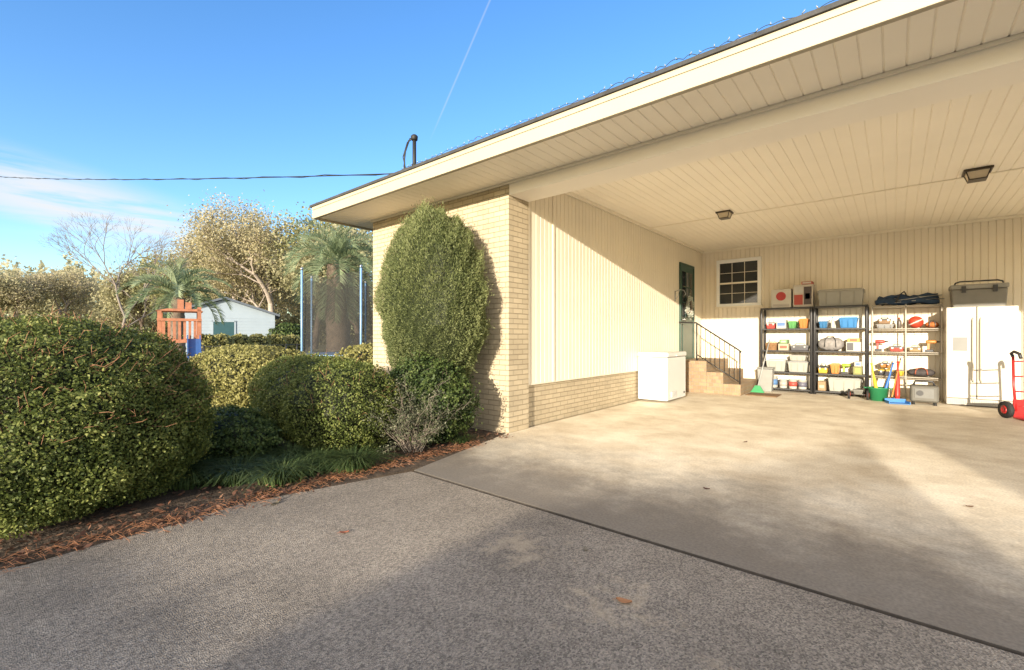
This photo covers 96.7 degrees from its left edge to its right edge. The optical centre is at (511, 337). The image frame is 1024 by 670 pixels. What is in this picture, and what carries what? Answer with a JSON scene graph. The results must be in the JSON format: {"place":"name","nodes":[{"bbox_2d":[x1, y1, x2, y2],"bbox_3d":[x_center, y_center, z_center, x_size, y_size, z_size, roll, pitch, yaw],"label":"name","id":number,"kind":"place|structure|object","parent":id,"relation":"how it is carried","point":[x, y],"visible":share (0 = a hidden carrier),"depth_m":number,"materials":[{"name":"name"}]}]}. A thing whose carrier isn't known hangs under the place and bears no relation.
{"place":"outdoors","nodes":[
{"label":"outdoors","id":0,"kind":"place"},
{"bbox_2d":[0,427,503,568],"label":"planting bed","id":1,"kind":"object","parent":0,"point":[146,507],"visible":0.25,"depth_m":3.42,"materials":[{"name":"soil"}]},
{"bbox_2d":[0,305,223,539],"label":"round bush","id":2,"kind":"object","parent":1,"relation":"on","point":[92,418],"visible":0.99,"depth_m":3.01,"materials":[{"name":"green plant"}]},
{"bbox_2d":[133,454,254,492],"bbox_3d":[-2.745,1.169,3.858,1.071,0.181,1.077,0,0,40],"label":"grass clump","id":3,"kind":"object","parent":1,"relation":"on","point":[187,485],"visible":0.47,"depth_m":3.77,"materials":[{"name":"green plant"}]},
{"bbox_2d":[177,452,293,488],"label":"grass clump","id":4,"kind":"object","parent":1,"relation":"on","point":[231,481],"visible":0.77,"depth_m":3.87,"materials":[{"name":"green plant"}]},
{"bbox_2d":[190,404,289,466],"bbox_3d":[-2.976,0.994,4.762,1.786,0.639,1.077,0,0,40],"label":"shrub","id":5,"kind":"object","parent":1,"relation":"on","point":[238,430],"visible":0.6,"depth_m":4.39,"materials":[{"name":"green plant"}]},
{"bbox_2d":[193,443,298,468],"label":"grass clump","id":6,"kind":"object","parent":1,"relation":"on","point":[248,456],"visible":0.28,"depth_m":4.25,"materials":[{"name":"green plant"}]},
{"bbox_2d":[0,430,512,573],"bbox_3d":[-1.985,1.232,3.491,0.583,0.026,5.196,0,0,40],"label":"pine straw","id":7,"kind":"object","parent":1,"relation":"on","point":[175,518],"visible":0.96,"depth_m":3.26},
{"bbox_2d":[214,451,352,489],"bbox_3d":[-1.989,1.169,3.959,1.069,0.182,1.056,0,0,40],"label":"grass clump","id":8,"kind":"object","parent":1,"relation":"on","point":[274,478],"visible":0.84,"depth_m":3.85,"materials":[{"name":"green plant"}]},
{"bbox_2d":[243,439,348,468],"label":"grass clump","id":9,"kind":"object","parent":1,"relation":"on","point":[287,450],"visible":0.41,"depth_m":4.50,"materials":[{"name":"green plant"}]},
{"bbox_2d":[260,443,376,476],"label":"grass clump","id":10,"kind":"object","parent":1,"relation":"on","point":[319,465],"visible":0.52,"depth_m":4.22,"materials":[{"name":"green plant"}]},
{"bbox_2d":[245,352,405,453],"bbox_3d":[-2.284,0.734,5.599,2.731,1.160,1.604,0,0,40],"label":"round bush","id":11,"kind":"object","parent":1,"relation":"on","point":[316,399],"visible":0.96,"depth_m":4.75,"materials":[{"name":"green plant"}]},
{"bbox_2d":[297,441,410,474],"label":"grass clump","id":12,"kind":"object","parent":1,"relation":"on","point":[356,466],"visible":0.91,"depth_m":4.26,"materials":[{"name":"green plant"}]},
{"bbox_2d":[363,366,477,457],"bbox_3d":[-1.050,0.786,4.991,1.274,0.936,1.245,0,0,-34],"label":"twiggy shrub","id":13,"kind":"object","parent":1,"relation":"on","point":[401,416],"visible":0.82,"depth_m":4.84,"materials":[{"name":"grey plant"}]},
{"bbox_2d":[370,197,495,378],"bbox_3d":[-1.064,-0.297,6.065,2.046,3.222,1.149,0,0,40],"label":"conical shrub","id":14,"kind":"object","parent":1,"relation":"on","point":[433,291],"visible":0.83,"depth_m":5.61,"materials":[{"name":"green plant"}]},
{"bbox_2d":[386,350,483,443],"bbox_3d":[-1.093,0.720,5.596,1.572,1.188,1.186,0,0,40],"label":"shrub","id":15,"kind":"object","parent":1,"relation":"on","point":[425,374],"visible":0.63,"depth_m":5.26,"materials":[{"name":"green plant"}]},
{"bbox_2d":[446,431,476,443],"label":"grass clump","id":16,"kind":"object","parent":1,"relation":"on","point":[461,440],"visible":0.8,"depth_m":5.36,"materials":[{"name":"green plant"}]},
{"bbox_2d":[0,0,837,332],"label":"sky","id":17,"kind":"structure","parent":0,"point":[90,89],"materials":[{"name":"blue"}]},
{"bbox_2d":[0,471,1023,669],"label":"asphalt driveway","id":18,"kind":"structure","parent":0,"point":[411,570],"depth_m":2.14,"materials":[{"name":"grey asphalt"}]},
{"bbox_2d":[414,389,1023,652],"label":"concrete slab","id":19,"kind":"structure","parent":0,"point":[860,499],"depth_m":3.79,"materials":[{"name":"beige concrete"}]},
{"bbox_2d":[638,351,685,400],"bbox_3d":[3.032,0.750,9.140,0.625,0.920,1.020,0,0,40],"label":"chest freezer","id":20,"kind":"object","parent":19,"relation":"on","point":[661,375],"visible":1,"depth_m":8.80,"materials":[{"name":"white metal"}]},
{"bbox_2d":[414,471,1023,656],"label":"slab joint","id":21,"kind":"object","parent":19,"relation":"attached to","point":[829,596],"visible":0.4,"depth_m":2.37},
{"bbox_2d":[686,358,757,395],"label":"brick steps","id":22,"kind":"structure","parent":19,"relation":"on","point":[703,376],"depth_m":10.23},
{"bbox_2d":[679,321,741,383],"bbox_3d":[4.406,0.321,10.166,1.342,1.378,0.036,0,0,40],"label":"stair railing","id":23,"kind":"object","parent":22,"relation":"on","point":[729,344],"visible":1,"depth_m":10.08,"materials":[{"name":"black metal"}]},
{"bbox_2d":[751,339,769,392],"bbox_3d":[5.706,0.648,10.447,0.312,1.205,0.501,0,0,40],"label":"broom","id":24,"kind":"object","parent":19,"relation":"on","point":[757,388],"visible":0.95,"depth_m":10.31,"materials":[{"name":"plastic"}]},
{"bbox_2d":[745,392,781,396],"bbox_3d":[5.432,1.239,9.834,0.600,0.018,0.550,0,0,40],"label":"door mat","id":25,"kind":"object","parent":19,"relation":"on","point":[762,394],"depth_m":9.78,"materials":[{"name":"brown fabric"}]},
{"bbox_2d":[756,366,774,391],"bbox_3d":[5.878,0.970,10.537,0.340,0.560,0.280,0,0,40],"label":"waste bin","id":26,"kind":"object","parent":19,"relation":"on","point":[766,382],"visible":0.92,"depth_m":10.43,"materials":[{"name":"plastic"}]},
{"bbox_2d":[760,306,812,393],"bbox_3d":[6.360,0.285,10.524,1.044,1.930,0.417,0,0,40],"label":"shelf rack","id":27,"kind":"object","parent":19,"relation":"on","point":[763,329],"visible":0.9,"depth_m":10.38,"materials":[{"name":"black metal"}]},
{"bbox_2d":[766,320,775,328],"bbox_3d":[6.115,-0.305,10.724,0.193,0.207,0.236,0,0,40],"label":"tool case","id":28,"kind":"object","parent":27,"relation":"on","point":[770,325],"visible":0.88,"depth_m":10.65,"materials":[{"name":"plastic"}]},
{"bbox_2d":[765,341,778,349],"bbox_3d":[6.129,0.198,10.727,0.232,0.202,0.285,0,0,40],"label":"basket","id":29,"kind":"object","parent":27,"relation":"on","point":[773,345],"visible":0.86,"depth_m":10.63,"materials":[{"name":"plastic"}]},
{"bbox_2d":[765,359,787,371],"bbox_3d":[6.208,0.654,10.664,0.441,0.270,0.320,0,0,40],"label":"storage tote","id":30,"kind":"object","parent":27,"relation":"on","point":[779,364],"visible":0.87,"depth_m":10.54,"materials":[{"name":"white plastic"}]},
{"bbox_2d":[771,289,792,307],"bbox_3d":[6.284,-0.892,10.584,0.400,0.422,0.306,0,0,40],"label":"carton","id":31,"kind":"object","parent":27,"relation":"on","point":[781,298],"visible":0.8,"depth_m":10.46,"materials":[{"name":"cardboard"}]},
{"bbox_2d":[776,320,787,328],"bbox_3d":[6.287,-0.302,10.584,0.195,0.202,0.302,0,0,40],"label":"carton","id":32,"kind":"object","parent":27,"relation":"on","point":[781,324],"visible":0.88,"depth_m":10.47,"materials":[{"name":"cardboard"}]},
{"bbox_2d":[779,379,787,387],"bbox_3d":[6.275,1.069,10.524,0.176,0.200,0.179,0,0,40],"label":"paint can","id":33,"kind":"object","parent":27,"relation":"on","point":[782,383],"visible":1,"depth_m":10.46,"materials":[{"name":"plastic"}]},
{"bbox_2d":[778,344,790,349],"bbox_3d":[6.321,0.223,10.555,0.206,0.152,0.302,0,0,40],"label":"carton","id":34,"kind":"object","parent":27,"relation":"on","point":[784,346],"visible":0.81,"depth_m":10.45,"materials":[{"name":"cardboard"}]},
{"bbox_2d":[788,379,797,388],"bbox_3d":[6.421,1.064,10.400,0.186,0.210,0.190,0,0,40],"label":"paint can","id":35,"kind":"object","parent":27,"relation":"on","point":[792,383],"visible":1,"depth_m":10.33,"materials":[{"name":"plastic"}]},
{"bbox_2d":[787,361,809,371],"bbox_3d":[6.543,0.664,10.383,0.431,0.250,0.320,0,0,40],"label":"storage tote","id":36,"kind":"object","parent":27,"relation":"on","point":[798,366],"visible":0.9,"depth_m":10.27,"materials":[{"name":"white plastic"}]},
{"bbox_2d":[789,355,807,360],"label":"storage tote","id":37,"kind":"object","parent":36,"relation":"on","point":[798,357],"visible":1,"depth_m":10.27,"materials":[{"name":"white plastic"}]},
{"bbox_2d":[790,343,809,350],"bbox_3d":[6.554,0.215,10.356,0.353,0.168,0.236,0,0,40],"label":"tool case","id":38,"kind":"object","parent":27,"relation":"on","point":[804,347],"visible":0.98,"depth_m":10.27,"materials":[{"name":"plastic"}]},
{"bbox_2d":[798,379,806,388],"bbox_3d":[6.564,1.064,10.281,0.186,0.210,0.190,0,0,40],"label":"paint can","id":39,"kind":"object","parent":27,"relation":"on","point":[802,383],"visible":1,"depth_m":10.22,"materials":[{"name":"plastic"}]},
{"bbox_2d":[793,284,814,306],"bbox_3d":[6.612,-0.932,10.311,0.380,0.502,0.302,0,0,40],"label":"carton","id":40,"kind":"object","parent":27,"relation":"on","point":[804,295],"visible":0.88,"depth_m":10.19,"materials":[{"name":"cardboard"}]},
{"bbox_2d":[798,318,809,327],"bbox_3d":[6.618,-0.311,10.307,0.219,0.220,0.300,0,0,40],"label":"storage tote","id":41,"kind":"object","parent":27,"relation":"on","point":[804,323],"visible":0.94,"depth_m":10.20,"materials":[{"name":"plastic"}]},
{"bbox_2d":[813,304,868,396],"bbox_3d":[7.132,0.285,9.876,0.965,1.930,0.417,0,0,40],"label":"shelf rack","id":42,"kind":"object","parent":19,"relation":"on","point":[816,373],"visible":0.95,"depth_m":9.82,"materials":[{"name":"black plastic"}]},
{"bbox_2d":[818,380,826,390],"bbox_3d":[6.882,1.068,10.084,0.142,0.202,0.302,0,0,40],"label":"carton","id":43,"kind":"object","parent":42,"relation":"on","point":[822,385],"visible":0.94,"depth_m":9.97,"materials":[{"name":"cardboard"}]},
{"bbox_2d":[818,363,828,372],"bbox_3d":[6.891,0.685,10.073,0.183,0.207,0.236,0,0,40],"label":"tool case","id":44,"kind":"object","parent":42,"relation":"on","point":[822,369],"visible":1,"depth_m":10.01,"materials":[{"name":"plastic"}]},
{"bbox_2d":[818,320,829,327],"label":"storage tote","id":45,"kind":"object","parent":42,"relation":"on","point":[823,323],"visible":0.98,"depth_m":9.98,"materials":[{"name":"plastic"}]},
{"bbox_2d":[818,336,843,350],"bbox_3d":[7.008,0.135,10.000,0.469,0.338,0.320,0,0,40],"label":"duffel bag","id":46,"kind":"object","parent":42,"relation":"on","point":[831,343],"visible":0.99,"depth_m":9.91,"materials":[{"name":"fabric"}]},
{"bbox_2d":[829,363,841,373],"bbox_3d":[7.063,0.679,9.934,0.216,0.220,0.300,0,0,40],"label":"storage tote","id":47,"kind":"object","parent":42,"relation":"on","point":[835,368],"visible":1,"depth_m":9.84,"materials":[{"name":"plastic"}]},
{"bbox_2d":[817,288,864,305],"bbox_3d":[7.152,-0.861,9.899,0.839,0.360,0.360,0,0,40],"label":"storage tote","id":48,"kind":"object","parent":42,"relation":"on","point":[847,296],"visible":0.98,"depth_m":9.76,"materials":[{"name":"plastic"}]},
{"bbox_2d":[827,376,862,391],"bbox_3d":[7.200,1.019,9.845,0.610,0.300,0.340,0,0,40],"label":"storage tote","id":49,"kind":"object","parent":42,"relation":"on","point":[842,384],"visible":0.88,"depth_m":9.75,"materials":[{"name":"white plastic"}]},
{"bbox_2d":[838,317,857,327],"bbox_3d":[7.241,-0.316,9.785,0.364,0.230,0.300,0,0,40],"label":"storage tote","id":50,"kind":"object","parent":42,"relation":"on","point":[848,322],"visible":1,"depth_m":9.68,"materials":[{"name":"plastic"}]},
{"bbox_2d":[846,342,861,351],"bbox_3d":[7.308,0.198,9.727,0.251,0.202,0.302,0,0,40],"label":"carton","id":51,"kind":"object","parent":42,"relation":"on","point":[853,346],"visible":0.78,"depth_m":9.61,"materials":[{"name":"cardboard"}]},
{"bbox_2d":[853,366,862,374],"bbox_3d":[7.362,0.703,9.682,0.152,0.172,0.302,0,0,40],"label":"carton","id":52,"kind":"object","parent":42,"relation":"on","point":[857,370],"visible":0.91,"depth_m":9.58,"materials":[{"name":"cardboard"}]},
{"bbox_2d":[847,389,868,399],"bbox_3d":[6.972,1.150,9.162,0.348,0.200,0.200,0,0,40],"label":"wheeled spreader","id":53,"kind":"object","parent":19,"relation":"on","point":[857,392],"visible":0.99,"depth_m":9.11,"materials":[{"name":"rubber"}]},
{"bbox_2d":[864,386,892,400],"bbox_3d":[7.242,1.120,9.001,0.401,0.260,0.370,0,0,-2],"label":"garden tub","id":54,"kind":"object","parent":19,"relation":"on","point":[879,394],"visible":0.95,"depth_m":8.89,"materials":[{"name":"plastic"}]},
{"bbox_2d":[895,361,899,398],"bbox_3d":[7.630,0.857,9.011,0.086,0.763,0.245,0,0,40],"label":"toy bat","id":55,"kind":"object","parent":19,"relation":"on","point":[897,390],"visible":0.91,"depth_m":8.97,"materials":[{"name":"plastic"}]},
{"bbox_2d":[885,397,910,404],"bbox_3d":[7.297,1.202,8.651,0.320,0.092,0.382,0,0,23],"label":"dustpan","id":56,"kind":"object","parent":19,"relation":"on","point":[891,400],"visible":1,"depth_m":8.63,"materials":[{"name":"plastic"}]},
{"bbox_2d":[871,303,942,402],"bbox_3d":[7.949,0.295,9.190,1.085,1.910,0.414,0,0,40],"label":"wire rack","id":57,"kind":"object","parent":19,"relation":"on","point":[905,329],"visible":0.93,"depth_m":9.04,"materials":[{"name":"black metal"}]},
{"bbox_2d":[874,340,890,350],"bbox_3d":[7.619,0.172,9.350,0.270,0.235,0.070,0,0,40],"label":"power drill","id":58,"kind":"object","parent":57,"relation":"on","point":[877,342],"visible":1,"depth_m":9.38,"materials":[{"name":"plastic"}]},
{"bbox_2d":[875,324,894,328],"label":"storage tote","id":59,"kind":"object","parent":57,"relation":"on","point":[884,326],"visible":1,"depth_m":9.31,"materials":[{"name":"plastic"}]},
{"bbox_2d":[878,317,890,323],"bbox_3d":[7.694,-0.350,9.399,0.211,0.148,0.236,0,0,40],"label":"tool case","id":60,"kind":"object","parent":59,"relation":"on","point":[883,320],"visible":1,"depth_m":9.33,"materials":[{"name":"plastic"}]},
{"bbox_2d":[878,367,893,375],"bbox_3d":[7.710,0.700,9.386,0.251,0.158,0.236,0,0,40],"label":"tool case","id":61,"kind":"object","parent":57,"relation":"on","point":[882,371],"visible":0.9,"depth_m":9.32,"materials":[{"name":"plastic"}]},
{"bbox_2d":[889,344,903,351],"bbox_3d":[7.840,0.215,9.277,0.225,0.148,0.236,0,0,40],"label":"tool case","id":62,"kind":"object","parent":57,"relation":"on","point":[897,348],"visible":1,"depth_m":9.21,"materials":[{"name":"plastic"}]},
{"bbox_2d":[875,291,944,305],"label":"folded camp chairs","id":63,"kind":"object","parent":57,"relation":"on","point":[924,298],"visible":0.99,"depth_m":9.10,"materials":[{"name":"blue fabric"}]},
{"bbox_2d":[908,316,923,327],"bbox_3d":[8.035,-0.301,9.053,0.240,0.240,0.268,0,0,40],"label":"ball","id":64,"kind":"object","parent":57,"relation":"on","point":[915,321],"visible":0.93,"depth_m":8.98,"materials":[{"name":"plastic"}]},
{"bbox_2d":[907,367,934,376],"bbox_3d":[8.137,0.690,9.052,0.412,0.184,0.319,0,0,40],"label":"duffel bag","id":65,"kind":"object","parent":57,"relation":"on","point":[922,372],"visible":1,"depth_m":8.97,"materials":[{"name":"fabric"}]},
{"bbox_2d":[925,320,938,327],"bbox_3d":[8.260,-0.254,8.950,0.201,0.150,0.319,0,0,40],"label":"duffel bag","id":66,"kind":"object","parent":57,"relation":"on","point":[932,324],"visible":0.98,"depth_m":8.87,"materials":[{"name":"fabric"}]},
{"bbox_2d":[925,340,939,351],"bbox_3d":[8.214,0.172,8.850,0.270,0.235,0.070,0,0,40],"label":"power drill","id":67,"kind":"object","parent":57,"relation":"on","point":[928,343],"visible":1,"depth_m":8.88,"materials":[{"name":"plastic"}]},
{"bbox_2d":[910,380,938,405],"bbox_3d":[7.662,1.026,8.462,0.400,0.447,0.305,0,0,40],"label":"generator","id":68,"kind":"object","parent":19,"relation":"on","point":[924,393],"visible":1,"depth_m":8.37,"materials":[{"name":"grey plastic"}]},
{"bbox_2d":[943,305,1018,406],"bbox_3d":[8.592,0.340,8.377,0.915,1.780,0.779,0,0,40],"label":"refrigerator","id":69,"kind":"object","parent":19,"relation":"on","point":[980,344],"visible":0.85,"depth_m":8.14,"materials":[{"name":"metal"}]},
{"bbox_2d":[948,279,1009,307],"bbox_3d":[8.559,-0.786,8.365,0.750,0.503,0.450,0,0,40],"label":"storage tote","id":70,"kind":"object","parent":69,"relation":"on","point":[980,295],"visible":0.95,"depth_m":8.22,"materials":[{"name":"black plastic"}]},
{"bbox_2d":[998,350,1023,419],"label":"hand truck","id":71,"kind":"object","parent":19,"relation":"on","point":[1015,409],"visible":1,"depth_m":6.96,"materials":[{"name":"red paint"}]},
{"label":"lawn ground","id":72,"kind":"structure","parent":0,"visible":0},
{"bbox_2d":[0,269,59,318],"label":"background tree","id":73,"kind":"object","parent":72,"relation":"on","point":[6,283],"visible":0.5,"depth_m":61.07,"materials":[{"name":"green plant"}]},
{"bbox_2d":[0,266,63,318],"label":"background tree","id":74,"kind":"object","parent":72,"relation":"on","point":[34,289],"visible":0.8,"depth_m":60.95,"materials":[{"name":"green plant"}]},
{"bbox_2d":[31,265,120,323],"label":"background tree","id":75,"kind":"object","parent":72,"relation":"on","point":[74,289],"visible":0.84,"depth_m":66.01,"materials":[{"name":"green plant"}]},
{"bbox_2d":[39,211,200,327],"bbox_3d":[-29.248,-4.087,34.593,10.368,10.927,7.573,0,0,-16],"label":"bare tree","id":76,"kind":"object","parent":72,"relation":"on","point":[118,277],"visible":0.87,"depth_m":33.96,"materials":[{"name":"grey plant"}]},
{"bbox_2d":[87,259,160,332],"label":"background tree","id":77,"kind":"object","parent":72,"relation":"on","point":[107,293],"visible":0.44,"depth_m":60.97,"materials":[{"name":"green plant"}]},
{"bbox_2d":[0,251,300,343],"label":"distant woods","id":78,"kind":"object","parent":72,"relation":"on","point":[293,319],"visible":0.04,"depth_m":78.93,"materials":[{"name":"green plant"}]},
{"bbox_2d":[113,257,231,352],"bbox_3d":[-13.583,-0.908,18.552,3.882,4.576,3.997,0,0,40],"label":"palm tree","id":79,"kind":"object","parent":72,"relation":"on","point":[181,283],"visible":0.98,"depth_m":18.28,"materials":[{"name":"green plant"}]},
{"bbox_2d":[114,242,241,316],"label":"background tree","id":80,"kind":"object","parent":72,"relation":"on","point":[157,263],"visible":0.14,"depth_m":57.08,"materials":[{"name":"green plant"}]},
{"bbox_2d":[155,299,202,358],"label":"play tower","id":81,"kind":"structure","parent":72,"relation":"on","point":[195,344],"depth_m":14.06,"materials":[{"name":"orange wood"}]},
{"bbox_2d":[192,333,218,352],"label":"garden bush","id":82,"kind":"object","parent":72,"relation":"on","point":[209,340],"visible":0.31,"depth_m":19.31,"materials":[{"name":"green plant"}]},
{"bbox_2d":[164,297,279,355],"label":"garden shed","id":83,"kind":"structure","parent":72,"relation":"on","point":[244,318],"depth_m":30.19,"materials":[{"name":"paint"}]},
{"bbox_2d":[212,320,235,335],"bbox_3d":[-18.947,0.050,29.931,1.350,2.300,0.040,0,0,-28],"label":"door","id":84,"kind":"structure","parent":83,"relation":"in","point":[229,328],"depth_m":29.93,"materials":[{"name":"teal paint"}]},
{"bbox_2d":[213,333,234,345],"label":"garden bush","id":85,"kind":"object","parent":72,"relation":"on","point":[224,339],"visible":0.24,"depth_m":20.82,"materials":[{"name":"green plant"}]},
{"bbox_2d":[154,225,300,317],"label":"background tree","id":86,"kind":"object","parent":72,"relation":"on","point":[263,305],"visible":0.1,"depth_m":57.27,"materials":[{"name":"green plant"}]},
{"bbox_2d":[166,187,299,324],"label":"background tree","id":87,"kind":"object","parent":72,"relation":"on","point":[251,245],"visible":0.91,"depth_m":49.10,"materials":[{"name":"grey plant"}]},
{"bbox_2d":[230,333,253,344],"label":"garden bush","id":88,"kind":"object","parent":72,"relation":"on","point":[241,339],"visible":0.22,"depth_m":21.76,"materials":[{"name":"green plant"}]},
{"bbox_2d":[187,342,310,408],"bbox_3d":[-4.676,0.700,8.208,3.015,1.227,2.002,0,0,40],"label":"round bush","id":89,"kind":"object","parent":72,"relation":"on","point":[233,368],"visible":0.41,"depth_m":7.32,"materials":[{"name":"green plant"}]},
{"bbox_2d":[214,233,300,314],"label":"background tree","id":90,"kind":"object","parent":72,"relation":"on","point":[276,281],"visible":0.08,"depth_m":62.76,"materials":[{"name":"green plant"}]},
{"bbox_2d":[249,333,271,349],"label":"garden bush","id":91,"kind":"object","parent":72,"relation":"on","point":[259,339],"visible":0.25,"depth_m":22.76,"materials":[{"name":"green plant"}]},
{"bbox_2d":[267,333,288,347],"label":"garden bush","id":92,"kind":"object","parent":72,"relation":"on","point":[278,340],"visible":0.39,"depth_m":23.75,"materials":[{"name":"green plant"}]},
{"bbox_2d":[265,322,300,337],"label":"garden bush","id":93,"kind":"object","parent":72,"relation":"on","point":[284,328],"visible":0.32,"depth_m":31.17,"materials":[{"name":"green plant"}]},
{"bbox_2d":[283,334,300,350],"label":"garden bush","id":94,"kind":"object","parent":72,"relation":"on","point":[291,339],"visible":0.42,"depth_m":24.66,"materials":[{"name":"green plant"}]},
{"bbox_2d":[247,202,372,289],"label":"background tree","id":95,"kind":"object","parent":72,"relation":"on","point":[288,234],"visible":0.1,"depth_m":49.01,"materials":[{"name":"green plant"}]},
{"bbox_2d":[250,224,372,303],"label":"background tree","id":96,"kind":"object","parent":72,"relation":"on","point":[298,266],"visible":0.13,"depth_m":43.67,"materials":[{"name":"green plant"}]},
{"bbox_2d":[280,215,372,303],"bbox_3d":[-6.876,-1.579,18.059,4.123,5.931,4.362,0,0,40],"label":"palm tree","id":97,"kind":"object","parent":72,"relation":"on","point":[337,248],"visible":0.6,"depth_m":17.48,"materials":[{"name":"green plant"}]},
{"bbox_2d":[300,265,372,355],"bbox_3d":[-3.981,-0.225,12.200,3.193,2.950,3.286,0,0,40],"label":"trampoline","id":98,"kind":"object","parent":72,"relation":"on","point":[336,314],"visible":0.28,"depth_m":10.81,"materials":[{"name":"fabric"}]},
{"bbox_2d":[332,343,372,366],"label":"round bush","id":99,"kind":"object","parent":72,"relation":"on","point":[357,351],"visible":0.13,"depth_m":8.54,"materials":[{"name":"green plant"}]},
{"bbox_2d":[309,0,1023,433],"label":"house","id":100,"kind":"structure","parent":72,"relation":"on","point":[841,144],"depth_m":6.37,"materials":[{"name":"paint"}]},
{"bbox_2d":[403,134,417,168],"bbox_3d":[-1.449,-2.530,6.438,0.317,0.600,0.100,0,0,40],"label":"service mast","id":101,"kind":"object","parent":100,"relation":"attached to","point":[414,138],"visible":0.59,"depth_m":6.35,"materials":[{"name":"grey metal"}]},
{"bbox_2d":[403,0,833,168],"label":"string lights","id":102,"kind":"object","parent":100,"relation":"on","point":[757,29],"visible":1,"depth_m":3.89,"materials":[{"name":"white plastic"}]},
{"bbox_2d":[679,262,694,358],"bbox_3d":[4.287,-0.620,11.037,0.115,2.300,0.980,0,0,40],"label":"door","id":103,"kind":"structure","parent":100,"relation":"in","point":[686,272],"depth_m":11.01,"materials":[{"name":"green paint"}]},
{"bbox_2d":[685,295,693,319],"bbox_3d":[4.303,-0.738,11.002,0.150,0.640,0.507,0,0,40],"label":"wreath","id":104,"kind":"object","parent":103,"relation":"attached to","point":[688,309],"visible":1,"depth_m":10.98,"materials":[{"name":"white plant"}]},
{"bbox_2d":[715,210,733,219],"bbox_3d":[3.820,-2.189,8.178,0.246,0.119,0.246,0,0,40],"label":"ceiling light","id":105,"kind":"object","parent":100,"relation":"attached to","point":[725,215],"visible":1,"depth_m":8.12,"materials":[{"name":"brown metal"}]},
{"bbox_2d":[715,256,762,307],"bbox_3d":[5.661,-1.358,11.390,1.090,1.225,0.068,0,0,40],"label":"window","id":106,"kind":"structure","parent":100,"relation":"in","point":[738,281],"depth_m":11.39,"materials":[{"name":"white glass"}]},
{"bbox_2d":[961,165,993,183],"bbox_3d":[6.264,-2.179,6.127,0.285,0.138,0.285,0,0,40],"label":"ceiling light","id":107,"kind":"object","parent":100,"relation":"attached to","point":[978,174],"visible":1,"depth_m":6.07,"materials":[{"name":"beige glass"}]},
{"bbox_3d":[-41.350,-5.400,30.000,2.000,13.500,0.320,0,0,40],"label":"utility pole","id":108,"kind":"object","parent":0,"visible":0},
{"bbox_2d":[1,173,391,179],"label":"service cable","id":109,"kind":"object","parent":108,"relation":"attached to","point":[226,177],"visible":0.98,"depth_m":8.58,"materials":[{"name":"black rubber"}]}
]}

